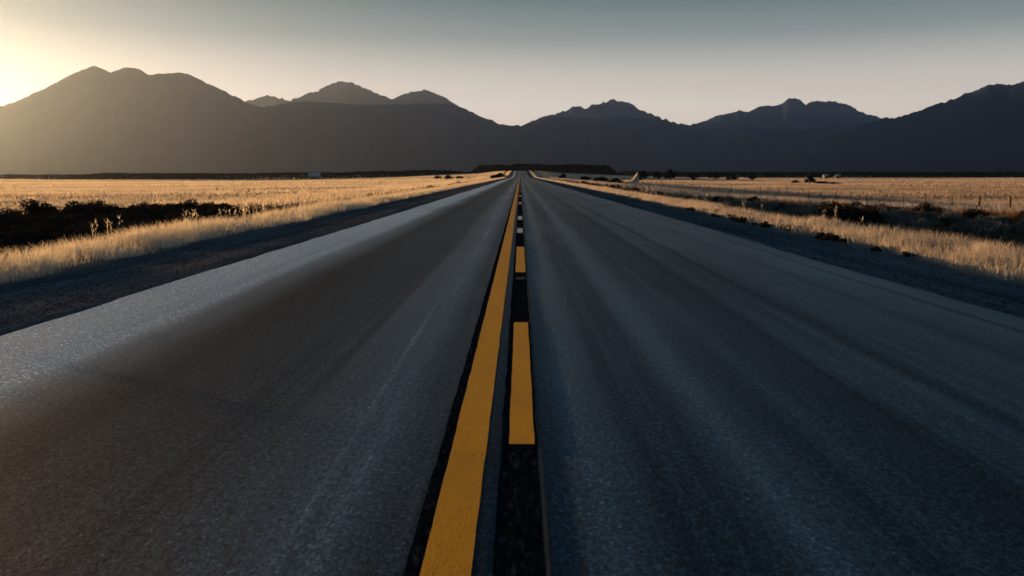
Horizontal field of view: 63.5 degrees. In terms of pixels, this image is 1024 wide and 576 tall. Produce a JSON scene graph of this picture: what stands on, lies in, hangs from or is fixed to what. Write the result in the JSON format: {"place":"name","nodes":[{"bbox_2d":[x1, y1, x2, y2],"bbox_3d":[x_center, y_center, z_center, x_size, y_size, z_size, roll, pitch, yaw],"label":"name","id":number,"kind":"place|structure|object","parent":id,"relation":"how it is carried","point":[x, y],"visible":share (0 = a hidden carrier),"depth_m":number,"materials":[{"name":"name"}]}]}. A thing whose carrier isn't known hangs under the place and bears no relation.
{"place":"outdoors","nodes":[
{"label":"outdoors","id":0,"kind":"place"},
{"bbox_2d":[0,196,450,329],"bbox_3d":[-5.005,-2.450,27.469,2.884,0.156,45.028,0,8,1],"label":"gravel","id":1,"kind":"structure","parent":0,"point":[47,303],"depth_m":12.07,"materials":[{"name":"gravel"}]},
{"bbox_2d":[246,81,457,106],"bbox_3d":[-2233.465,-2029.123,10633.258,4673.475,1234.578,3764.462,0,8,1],"label":"mountain range","id":2,"kind":"structure","parent":0,"point":[343,92],"depth_m":10481.44,"materials":[{"name":"grey stone"}]},
{"bbox_2d":[0,66,855,174],"bbox_3d":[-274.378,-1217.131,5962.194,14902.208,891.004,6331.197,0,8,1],"label":"mountain range","id":3,"kind":"structure","parent":0,"point":[93,120],"depth_m":5791.67,"materials":[{"name":"grey stone"}]},
{"bbox_2d":[0,171,1023,575],"bbox_3d":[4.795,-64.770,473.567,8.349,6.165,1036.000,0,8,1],"label":"road","id":4,"kind":"structure","parent":0,"point":[520,373],"depth_m":4.20,"materials":[{"name":"grey asphalt"}]},
{"bbox_2d":[0,171,1023,335],"bbox_3d":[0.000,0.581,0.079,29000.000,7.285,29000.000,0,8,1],"label":"ground","id":5,"kind":"structure","parent":0,"point":[1016,238],"depth_m":13.25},
{"bbox_2d":[0,207,27,217],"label":"dark shrub","id":6,"kind":"object","parent":5,"relation":"on","point":[11,213],"visible":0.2,"depth_m":28.92,"materials":[{"name":"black plant"}]},
{"bbox_2d":[0,243,39,257],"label":"dark shrub","id":7,"kind":"object","parent":5,"relation":"on","point":[23,248],"visible":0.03,"depth_m":16.31,"materials":[{"name":"brown plant"}]},
{"bbox_2d":[0,226,48,247],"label":"dark shrub","id":8,"kind":"object","parent":5,"relation":"on","point":[38,232],"visible":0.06,"depth_m":19.13,"materials":[{"name":"black plant"}]},
{"bbox_2d":[0,227,49,253],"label":"dark shrub","id":9,"kind":"object","parent":5,"relation":"on","point":[11,240],"visible":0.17,"depth_m":18.20,"materials":[{"name":"black plant"}]},
{"bbox_2d":[7,238,60,252],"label":"dark shrub","id":10,"kind":"object","parent":5,"relation":"on","point":[34,240],"visible":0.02,"depth_m":17.90,"materials":[{"name":"black plant"}]},
{"bbox_2d":[14,199,60,216],"bbox_3d":[-17.644,-2.801,30.645,1.670,1.033,2.186,2,8,14],"label":"dark shrub","id":11,"kind":"object","parent":5,"relation":"on","point":[33,207],"visible":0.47,"depth_m":30.35,"materials":[{"name":"black plant"}]},
{"bbox_2d":[38,229,72,244],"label":"dark shrub","id":12,"kind":"object","parent":5,"relation":"on","point":[59,231],"visible":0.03,"depth_m":19.68,"materials":[{"name":"black plant"}]},
{"bbox_2d":[39,209,72,218],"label":"dark shrub","id":13,"kind":"object","parent":5,"relation":"on","point":[58,213],"visible":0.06,"depth_m":28.44,"materials":[{"name":"black plant"}]},
{"bbox_2d":[34,234,87,253],"bbox_3d":[-9.240,-0.682,17.285,1.689,0.895,1.764,-5,9,-33],"label":"dark shrub","id":14,"kind":"object","parent":5,"relation":"on","point":[69,240],"visible":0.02,"depth_m":17.13,"materials":[{"name":"black plant"}]},
{"bbox_2d":[59,206,77,214],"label":"dark shrub","id":15,"kind":"object","parent":5,"relation":"on","point":[72,210],"visible":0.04,"depth_m":32.05,"materials":[{"name":"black plant"}]},
{"bbox_2d":[42,223,100,240],"bbox_3d":[-10.035,-0.993,19.274,1.630,1.008,2.133,-7,10,-40],"label":"dark shrub","id":16,"kind":"object","parent":5,"relation":"on","point":[79,229],"visible":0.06,"depth_m":19.16,"materials":[{"name":"black plant"}]},
{"bbox_2d":[44,233,100,246],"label":"dark shrub","id":17,"kind":"object","parent":5,"relation":"on","point":[69,234],"visible":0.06,"depth_m":18.11,"materials":[{"name":"black plant"}]},
{"bbox_2d":[61,200,97,212],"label":"dark shrub","id":18,"kind":"object","parent":5,"relation":"on","point":[78,207],"visible":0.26,"depth_m":32.96,"materials":[{"name":"black plant"}]},
{"bbox_2d":[62,218,101,227],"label":"dark shrub","id":19,"kind":"object","parent":5,"relation":"on","point":[81,220],"visible":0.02,"depth_m":23.09,"materials":[{"name":"black plant"}]},
{"bbox_2d":[67,216,102,225],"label":"dark shrub","id":20,"kind":"object","parent":5,"relation":"on","point":[84,220],"visible":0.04,"depth_m":24.57,"materials":[{"name":"black plant"}]},
{"bbox_2d":[68,220,110,234],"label":"dark shrub","id":21,"kind":"object","parent":5,"relation":"on","point":[100,224],"visible":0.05,"depth_m":21.40,"materials":[{"name":"black plant"}]},
{"bbox_2d":[64,219,126,231],"bbox_3d":[-11.112,-1.370,22.270,1.907,1.011,1.992,-3,8,-18],"label":"dark shrub","id":22,"kind":"object","parent":5,"relation":"on","point":[97,221],"depth_m":22.13,"materials":[{"name":"black plant"}]},
{"bbox_2d":[81,200,111,209],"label":"dark shrub","id":23,"kind":"object","parent":5,"relation":"on","point":[98,203],"visible":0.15,"depth_m":34.51,"materials":[{"name":"black plant"}]},
{"bbox_2d":[92,213,120,221],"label":"dark shrub","id":24,"kind":"object","parent":5,"relation":"on","point":[102,215],"visible":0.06,"depth_m":25.70,"materials":[{"name":"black plant"}]},
{"bbox_2d":[87,222,135,242],"bbox_3d":[-9.166,-1.041,18.956,1.744,0.924,1.821,2,8,16],"label":"dark shrub","id":25,"kind":"object","parent":5,"relation":"on","point":[110,230],"visible":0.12,"depth_m":18.87,"materials":[{"name":"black plant"}]},
{"bbox_2d":[101,211,149,223],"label":"dark shrub","id":26,"kind":"object","parent":5,"relation":"on","point":[132,216],"visible":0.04,"depth_m":25.23,"materials":[{"name":"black plant"}]},
{"bbox_2d":[0,174,251,178],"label":"brush line","id":27,"kind":"object","parent":5,"relation":"on","point":[21,176],"visible":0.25,"depth_m":698.50,"materials":[{"name":"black plant"}]},
{"bbox_2d":[122,218,159,225],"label":"dark shrub","id":28,"kind":"object","parent":5,"relation":"on","point":[135,219],"visible":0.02,"depth_m":24.01,"materials":[{"name":"black plant"}]},
{"bbox_2d":[130,201,151,207],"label":"dark shrub","id":29,"kind":"object","parent":5,"relation":"on","point":[144,204],"visible":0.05,"depth_m":37.59,"materials":[{"name":"black plant"}]},
{"bbox_2d":[124,224,159,234],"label":"dark shrub","id":30,"kind":"object","parent":5,"relation":"on","point":[135,228],"visible":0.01,"depth_m":20.45,"materials":[{"name":"plant"}]},
{"bbox_2d":[124,220,165,230],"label":"dark shrub","id":31,"kind":"object","parent":5,"relation":"on","point":[143,224],"visible":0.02,"depth_m":22.38,"materials":[{"name":"black plant"}]},
{"bbox_2d":[138,203,164,212],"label":"dark shrub","id":32,"kind":"object","parent":5,"relation":"on","point":[151,206],"visible":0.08,"depth_m":33.95,"materials":[{"name":"black plant"}]},
{"bbox_2d":[129,221,174,230],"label":"dark shrub","id":33,"kind":"object","parent":5,"relation":"on","point":[146,225],"visible":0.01,"depth_m":21.47,"materials":[{"name":"black plant"}]},
{"bbox_2d":[148,214,177,225],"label":"dark shrub","id":34,"kind":"object","parent":5,"relation":"on","point":[164,217],"visible":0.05,"depth_m":24.81,"materials":[{"name":"black plant"}]},
{"bbox_2d":[141,212,185,221],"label":"dark shrub","id":35,"kind":"object","parent":5,"relation":"on","point":[169,213],"visible":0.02,"depth_m":25.57,"materials":[{"name":"black plant"}]},
{"bbox_2d":[162,202,190,211],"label":"dark shrub","id":36,"kind":"object","parent":5,"relation":"on","point":[171,205],"visible":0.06,"depth_m":35.66,"materials":[{"name":"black plant"}]},
{"bbox_2d":[166,217,195,227],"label":"dark shrub","id":37,"kind":"object","parent":5,"relation":"on","point":[173,219],"visible":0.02,"depth_m":22.84,"materials":[{"name":"brown plant"}]},
{"bbox_2d":[176,199,198,207],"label":"dark shrub","id":38,"kind":"object","parent":5,"relation":"on","point":[187,202],"visible":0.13,"depth_m":38.38,"materials":[{"name":"black plant"}]},
{"bbox_2d":[174,209,226,224],"bbox_3d":[-9.171,-1.830,24.499,2.136,1.010,1.632,4,9,29],"label":"dark shrub","id":39,"kind":"object","parent":5,"relation":"on","point":[210,213],"visible":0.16,"depth_m":24.32,"materials":[{"name":"black plant"}]},
{"bbox_2d":[190,204,210,209],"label":"dark shrub","id":40,"kind":"object","parent":5,"relation":"on","point":[205,205],"visible":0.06,"depth_m":36.51,"materials":[{"name":"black plant"}]},
{"bbox_2d":[190,206,244,217],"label":"dark shrub","id":41,"kind":"object","parent":5,"relation":"on","point":[216,211],"visible":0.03,"depth_m":31.20,"materials":[{"name":"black plant"}]},
{"bbox_2d":[201,208,246,218],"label":"dark shrub","id":42,"kind":"object","parent":5,"relation":"on","point":[222,213],"visible":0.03,"depth_m":28.40,"materials":[{"name":"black plant"}]},
{"bbox_2d":[215,202,239,213],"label":"dark shrub","id":43,"kind":"object","parent":5,"relation":"on","point":[227,207],"visible":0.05,"depth_m":37.80,"materials":[{"name":"black plant"}]},
{"bbox_2d":[216,205,242,216],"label":"dark shrub","id":44,"kind":"object","parent":5,"relation":"on","point":[231,210],"visible":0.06,"depth_m":35.39,"materials":[{"name":"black plant"}]},
{"bbox_2d":[0,171,505,213],"bbox_3d":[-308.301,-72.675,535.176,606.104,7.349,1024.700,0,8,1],"label":"field grass","id":45,"kind":"structure","parent":5,"relation":"on","point":[238,185],"depth_m":155.94,"materials":[{"name":"yellow plant"}]},
{"bbox_2d":[0,171,510,284],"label":"roadside grass","id":46,"kind":"structure","parent":5,"relation":"on","point":[203,230],"depth_m":17.00,"materials":[{"name":"beige plant"}]},
{"bbox_2d":[40,170,479,179],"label":"brush line","id":47,"kind":"object","parent":5,"relation":"on","point":[217,176],"visible":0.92,"depth_m":628.55,"materials":[{"name":"green plant"}]},
{"bbox_2d":[308,173,320,178],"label":"shed","id":48,"kind":"structure","parent":5,"relation":"on","point":[314,175],"depth_m":593.86,"materials":[{"name":"grey"}]},
{"bbox_2d":[237,179,484,215],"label":"bank brush","id":49,"kind":"object","parent":5,"relation":"on","point":[260,206],"visible":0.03,"depth_m":46.62,"materials":[{"name":"plant"}]},
{"bbox_2d":[470,163,620,175],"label":"grove","id":50,"kind":"object","parent":5,"relation":"on","point":[585,169],"visible":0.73,"depth_m":857.72,"materials":[{"name":"green plant"}]},
{"bbox_2d":[593,177,607,180],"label":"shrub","id":51,"kind":"object","parent":5,"relation":"on","point":[600,179],"visible":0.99,"depth_m":237.01,"materials":[{"name":"black plant"}]},
{"bbox_2d":[608,178,622,182],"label":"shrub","id":52,"kind":"object","parent":5,"relation":"on","point":[616,180],"visible":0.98,"depth_m":231.97,"materials":[{"name":"black plant"}]},
{"bbox_2d":[630,172,638,182],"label":"earth heap","id":53,"kind":"object","parent":5,"relation":"on","point":[635,178],"visible":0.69,"depth_m":295.67,"materials":[{"name":"soil"}]},
{"bbox_2d":[638,171,646,180],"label":"tree","id":54,"kind":"object","parent":5,"relation":"on","point":[642,174],"visible":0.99,"depth_m":325.86,"materials":[{"name":"black plant"}]},
{"bbox_2d":[653,171,661,180],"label":"tree","id":55,"kind":"object","parent":5,"relation":"on","point":[657,174],"visible":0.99,"depth_m":355.61,"materials":[{"name":"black plant"}]},
{"bbox_2d":[663,169,675,180],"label":"tree","id":56,"kind":"object","parent":5,"relation":"on","point":[671,174],"visible":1,"depth_m":365.45,"materials":[{"name":"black plant"}]},
{"bbox_2d":[687,173,698,180],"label":"tree","id":57,"kind":"object","parent":5,"relation":"on","point":[692,176],"visible":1,"depth_m":394.31,"materials":[{"name":"black plant"}]},
{"bbox_2d":[708,172,719,178],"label":"tree","id":58,"kind":"object","parent":5,"relation":"on","point":[715,175],"visible":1,"depth_m":424.31,"materials":[{"name":"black plant"}]},
{"bbox_2d":[721,194,734,200],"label":"sagebrush","id":59,"kind":"object","parent":5,"relation":"on","point":[728,197],"visible":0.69,"depth_m":58.57,"materials":[{"name":"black plant"}]},
{"bbox_2d":[726,174,736,179],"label":"tree","id":60,"kind":"object","parent":5,"relation":"on","point":[732,177],"visible":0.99,"depth_m":444.77,"materials":[{"name":"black plant"}]},
{"bbox_2d":[746,196,759,201],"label":"dark shrub","id":61,"kind":"object","parent":5,"relation":"on","point":[754,198],"visible":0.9,"depth_m":55.06,"materials":[{"name":"green plant"}]},
{"bbox_2d":[747,199,762,208],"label":"sagebrush","id":62,"kind":"object","parent":5,"relation":"on","point":[756,203],"visible":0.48,"depth_m":49.51,"materials":[{"name":"green plant"}]},
{"bbox_2d":[759,221,772,227],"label":"weed clump","id":63,"kind":"object","parent":5,"relation":"on","point":[765,224],"visible":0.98,"depth_m":21.34,"materials":[{"name":"green plant"}]},
{"bbox_2d":[762,201,779,210],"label":"sagebrush","id":64,"kind":"object","parent":5,"relation":"on","point":[773,205],"visible":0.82,"depth_m":48.24,"materials":[{"name":"green plant"}]},
{"bbox_2d":[762,207,781,213],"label":"sagebrush","id":65,"kind":"object","parent":5,"relation":"on","point":[765,209],"visible":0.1,"depth_m":37.84,"materials":[{"name":"green plant"}]},
{"bbox_2d":[529,171,1023,280],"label":"roadside grass","id":66,"kind":"structure","parent":5,"relation":"on","point":[981,250],"depth_m":16.46,"materials":[{"name":"yellow plant"}]},
{"bbox_2d":[535,171,1023,214],"bbox_3d":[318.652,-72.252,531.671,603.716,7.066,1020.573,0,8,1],"label":"field grass","id":67,"kind":"structure","parent":5,"relation":"on","point":[909,183],"depth_m":162.56,"materials":[{"name":"yellow plant"}]},
{"bbox_2d":[554,179,1023,226],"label":"bank brush","id":68,"kind":"object","parent":5,"relation":"on","point":[1010,214],"visible":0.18,"depth_m":42.96,"materials":[{"name":"plant"}]},
{"bbox_2d":[783,201,798,208],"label":"sagebrush","id":69,"kind":"object","parent":5,"relation":"on","point":[789,205],"visible":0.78,"depth_m":48.52,"materials":[{"name":"green plant"}]},
{"bbox_2d":[790,209,811,218],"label":"sagebrush","id":70,"kind":"object","parent":5,"relation":"on","point":[797,213],"visible":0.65,"depth_m":37.30,"materials":[{"name":"green plant"}]},
{"bbox_2d":[798,202,817,209],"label":"sagebrush","id":71,"kind":"object","parent":5,"relation":"on","point":[804,205],"visible":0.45,"depth_m":44.88,"materials":[{"name":"green plant"}]},
{"bbox_2d":[798,204,817,212],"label":"sagebrush","id":72,"kind":"object","parent":5,"relation":"on","point":[812,208],"visible":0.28,"depth_m":42.24,"materials":[{"name":"green plant"}]},
{"bbox_2d":[804,175,815,182],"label":"tree","id":73,"kind":"object","parent":5,"relation":"on","point":[811,179],"visible":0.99,"depth_m":286.27,"materials":[{"name":"green plant"}]},
{"bbox_2d":[618,171,1023,177],"bbox_3d":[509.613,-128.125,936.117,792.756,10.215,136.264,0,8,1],"label":"brush line","id":74,"kind":"object","parent":5,"relation":"on","point":[966,174],"visible":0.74,"depth_m":946.39,"materials":[{"name":"green plant"}]},
{"bbox_2d":[814,232,832,239],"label":"weed clump","id":75,"kind":"object","parent":5,"relation":"on","point":[820,235],"visible":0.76,"depth_m":17.38,"materials":[{"name":"green plant"}]},
{"bbox_2d":[821,234,839,241],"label":"weed clump","id":76,"kind":"object","parent":5,"relation":"on","point":[836,237],"visible":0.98,"depth_m":16.84,"materials":[{"name":"green plant"}]},
{"bbox_2d":[801,200,876,224],"bbox_3d":[12.337,-2.699,31.454,2.953,1.256,2.256,-2,8,-16],"label":"dark shrub","id":77,"kind":"object","parent":5,"relation":"on","point":[848,213],"visible":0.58,"depth_m":31.06,"materials":[{"name":"green plant"}]},
{"bbox_2d":[660,182,1020,209],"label":"wire fence","id":78,"kind":"object","parent":5,"relation":"on","point":[1010,200],"visible":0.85,"depth_m":80.27,"materials":[{"name":"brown metal"}]},
{"bbox_2d":[843,201,869,208],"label":"dark shrub","id":79,"kind":"object","parent":5,"relation":"on","point":[857,203],"visible":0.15,"depth_m":43.82,"materials":[{"name":"green plant"}]},
{"bbox_2d":[843,220,876,228],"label":"sagebrush","id":80,"kind":"object","parent":5,"relation":"on","point":[864,224],"visible":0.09,"depth_m":27.15,"materials":[{"name":"green plant"}]},
{"bbox_2d":[854,206,897,226],"bbox_3d":[13.668,-2.659,31.927,2.258,1.013,2.358,-1,8,-5],"label":"dark shrub","id":81,"kind":"object","parent":5,"relation":"on","point":[879,219],"visible":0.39,"depth_m":31.35,"materials":[{"name":"green plant"}]},
{"bbox_2d":[870,246,881,251],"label":"weed clump","id":82,"kind":"object","parent":5,"relation":"on","point":[876,249],"visible":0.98,"depth_m":14.70,"materials":[{"name":"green plant"}]},
{"bbox_2d":[876,202,897,211],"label":"sagebrush","id":83,"kind":"object","parent":5,"relation":"on","point":[881,206],"visible":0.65,"depth_m":42.35,"materials":[{"name":"green plant"}]},
{"bbox_2d":[881,216,903,229],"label":"sagebrush","id":84,"kind":"object","parent":5,"relation":"on","point":[889,222],"visible":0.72,"depth_m":31.39,"materials":[{"name":"green plant"}]},
{"bbox_2d":[892,208,909,215],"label":"sagebrush","id":85,"kind":"object","parent":5,"relation":"on","point":[904,213],"visible":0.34,"depth_m":37.95,"materials":[{"name":"green plant"}]},
{"bbox_2d":[899,214,914,224],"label":"sagebrush","id":86,"kind":"object","parent":5,"relation":"on","point":[905,219],"visible":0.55,"depth_m":33.73,"materials":[{"name":"green plant"}]},
{"bbox_2d":[901,251,917,256],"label":"weed clump","id":87,"kind":"object","parent":5,"relation":"on","point":[906,254],"visible":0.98,"depth_m":13.72,"materials":[{"name":"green plant"}]},
{"bbox_2d":[897,218,931,231],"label":"sagebrush","id":88,"kind":"object","parent":5,"relation":"on","point":[919,225],"visible":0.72,"depth_m":27.53,"materials":[{"name":"green plant"}]},
{"bbox_2d":[905,214,933,229],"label":"sagebrush","id":89,"kind":"object","parent":5,"relation":"on","point":[916,219],"visible":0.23,"depth_m":30.77,"materials":[{"name":"green plant"}]},
{"bbox_2d":[910,211,928,220],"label":"sagebrush","id":90,"kind":"object","parent":5,"relation":"on","point":[922,215],"visible":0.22,"depth_m":35.75,"materials":[{"name":"green plant"}]},
{"bbox_2d":[915,209,938,219],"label":"sagebrush","id":91,"kind":"object","parent":5,"relation":"on","point":[932,215],"visible":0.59,"depth_m":36.98,"materials":[{"name":"green plant"}]},
{"bbox_2d":[913,202,942,213],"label":"dark shrub","id":92,"kind":"object","parent":5,"relation":"on","point":[924,206],"visible":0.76,"depth_m":39.90,"materials":[{"name":"green plant"}]},
{"bbox_2d":[934,210,961,225],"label":"sagebrush","id":93,"kind":"object","parent":5,"relation":"on","point":[945,219],"visible":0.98,"depth_m":32.87,"materials":[{"name":"green plant"}]},
{"bbox_2d":[948,222,970,232],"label":"sagebrush","id":94,"kind":"object","parent":5,"relation":"on","point":[957,227],"visible":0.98,"depth_m":29.69,"materials":[{"name":"green plant"}]},
{"bbox_2d":[961,207,992,219],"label":"dark shrub","id":95,"kind":"object","parent":5,"relation":"on","point":[971,213],"visible":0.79,"depth_m":36.01,"materials":[{"name":"green plant"}]},
{"bbox_2d":[965,214,996,227],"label":"sagebrush","id":96,"kind":"object","parent":5,"relation":"on","point":[979,220],"visible":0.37,"depth_m":30.63,"materials":[{"name":"green plant"}]},
{"bbox_2d":[969,219,999,231],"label":"sagebrush","id":97,"kind":"object","parent":5,"relation":"on","point":[988,225],"visible":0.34,"depth_m":28.27,"materials":[{"name":"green plant"}]},
{"bbox_2d":[974,221,1010,240],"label":"sagebrush","id":98,"kind":"object","parent":5,"relation":"on","point":[1001,231],"visible":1,"depth_m":25.83,"materials":[{"name":"green plant"}]},
{"bbox_2d":[984,215,1000,227],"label":"sagebrush","id":99,"kind":"object","parent":5,"relation":"on","point":[997,218],"visible":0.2,"depth_m":31.40,"materials":[{"name":"green plant"}]},
{"bbox_2d":[986,214,1010,226],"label":"sagebrush","id":100,"kind":"object","parent":5,"relation":"on","point":[1005,217],"visible":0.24,"depth_m":32.70,"materials":[{"name":"green plant"}]},
{"bbox_2d":[1006,222,1017,231],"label":"sagebrush","id":101,"kind":"object","parent":5,"relation":"on","point":[1013,227],"visible":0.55,"depth_m":29.79,"materials":[{"name":"green plant"}]},
{"bbox_2d":[1010,210,1023,219],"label":"dark shrub","id":102,"kind":"object","parent":5,"relation":"on","point":[1020,215],"visible":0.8,"depth_m":33.86,"materials":[{"name":"green plant"}]},
{"bbox_2d":[1016,218,1023,230],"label":"sagebrush","id":103,"kind":"object","parent":5,"relation":"on","point":[1020,224],"visible":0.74,"depth_m":28.91,"materials":[{"name":"green plant"}]},
{"bbox_2d":[0,0,1023,125],"label":"sky","id":104,"kind":"structure","parent":0,"point":[506,62],"materials":[{"name":"grey"}]},
{"bbox_2d":[525,98,881,128],"bbox_3d":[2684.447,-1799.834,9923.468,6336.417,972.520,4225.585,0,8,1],"label":"mountain range","id":105,"kind":"structure","parent":0,"point":[791,113],"depth_m":9655.11,"materials":[{"name":"grey stone"}]},
{"bbox_2d":[599,196,1023,313],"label":"gravel","id":106,"kind":"structure","parent":0,"point":[979,282],"depth_m":12.64,"materials":[{"name":"gravel"}]},
{"bbox_2d":[768,81,1023,175],"bbox_3d":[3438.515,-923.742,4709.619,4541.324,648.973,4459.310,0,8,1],"label":"mountain range","id":107,"kind":"structure","parent":0,"point":[981,129],"depth_m":4320.16,"materials":[{"name":"grey stone"}]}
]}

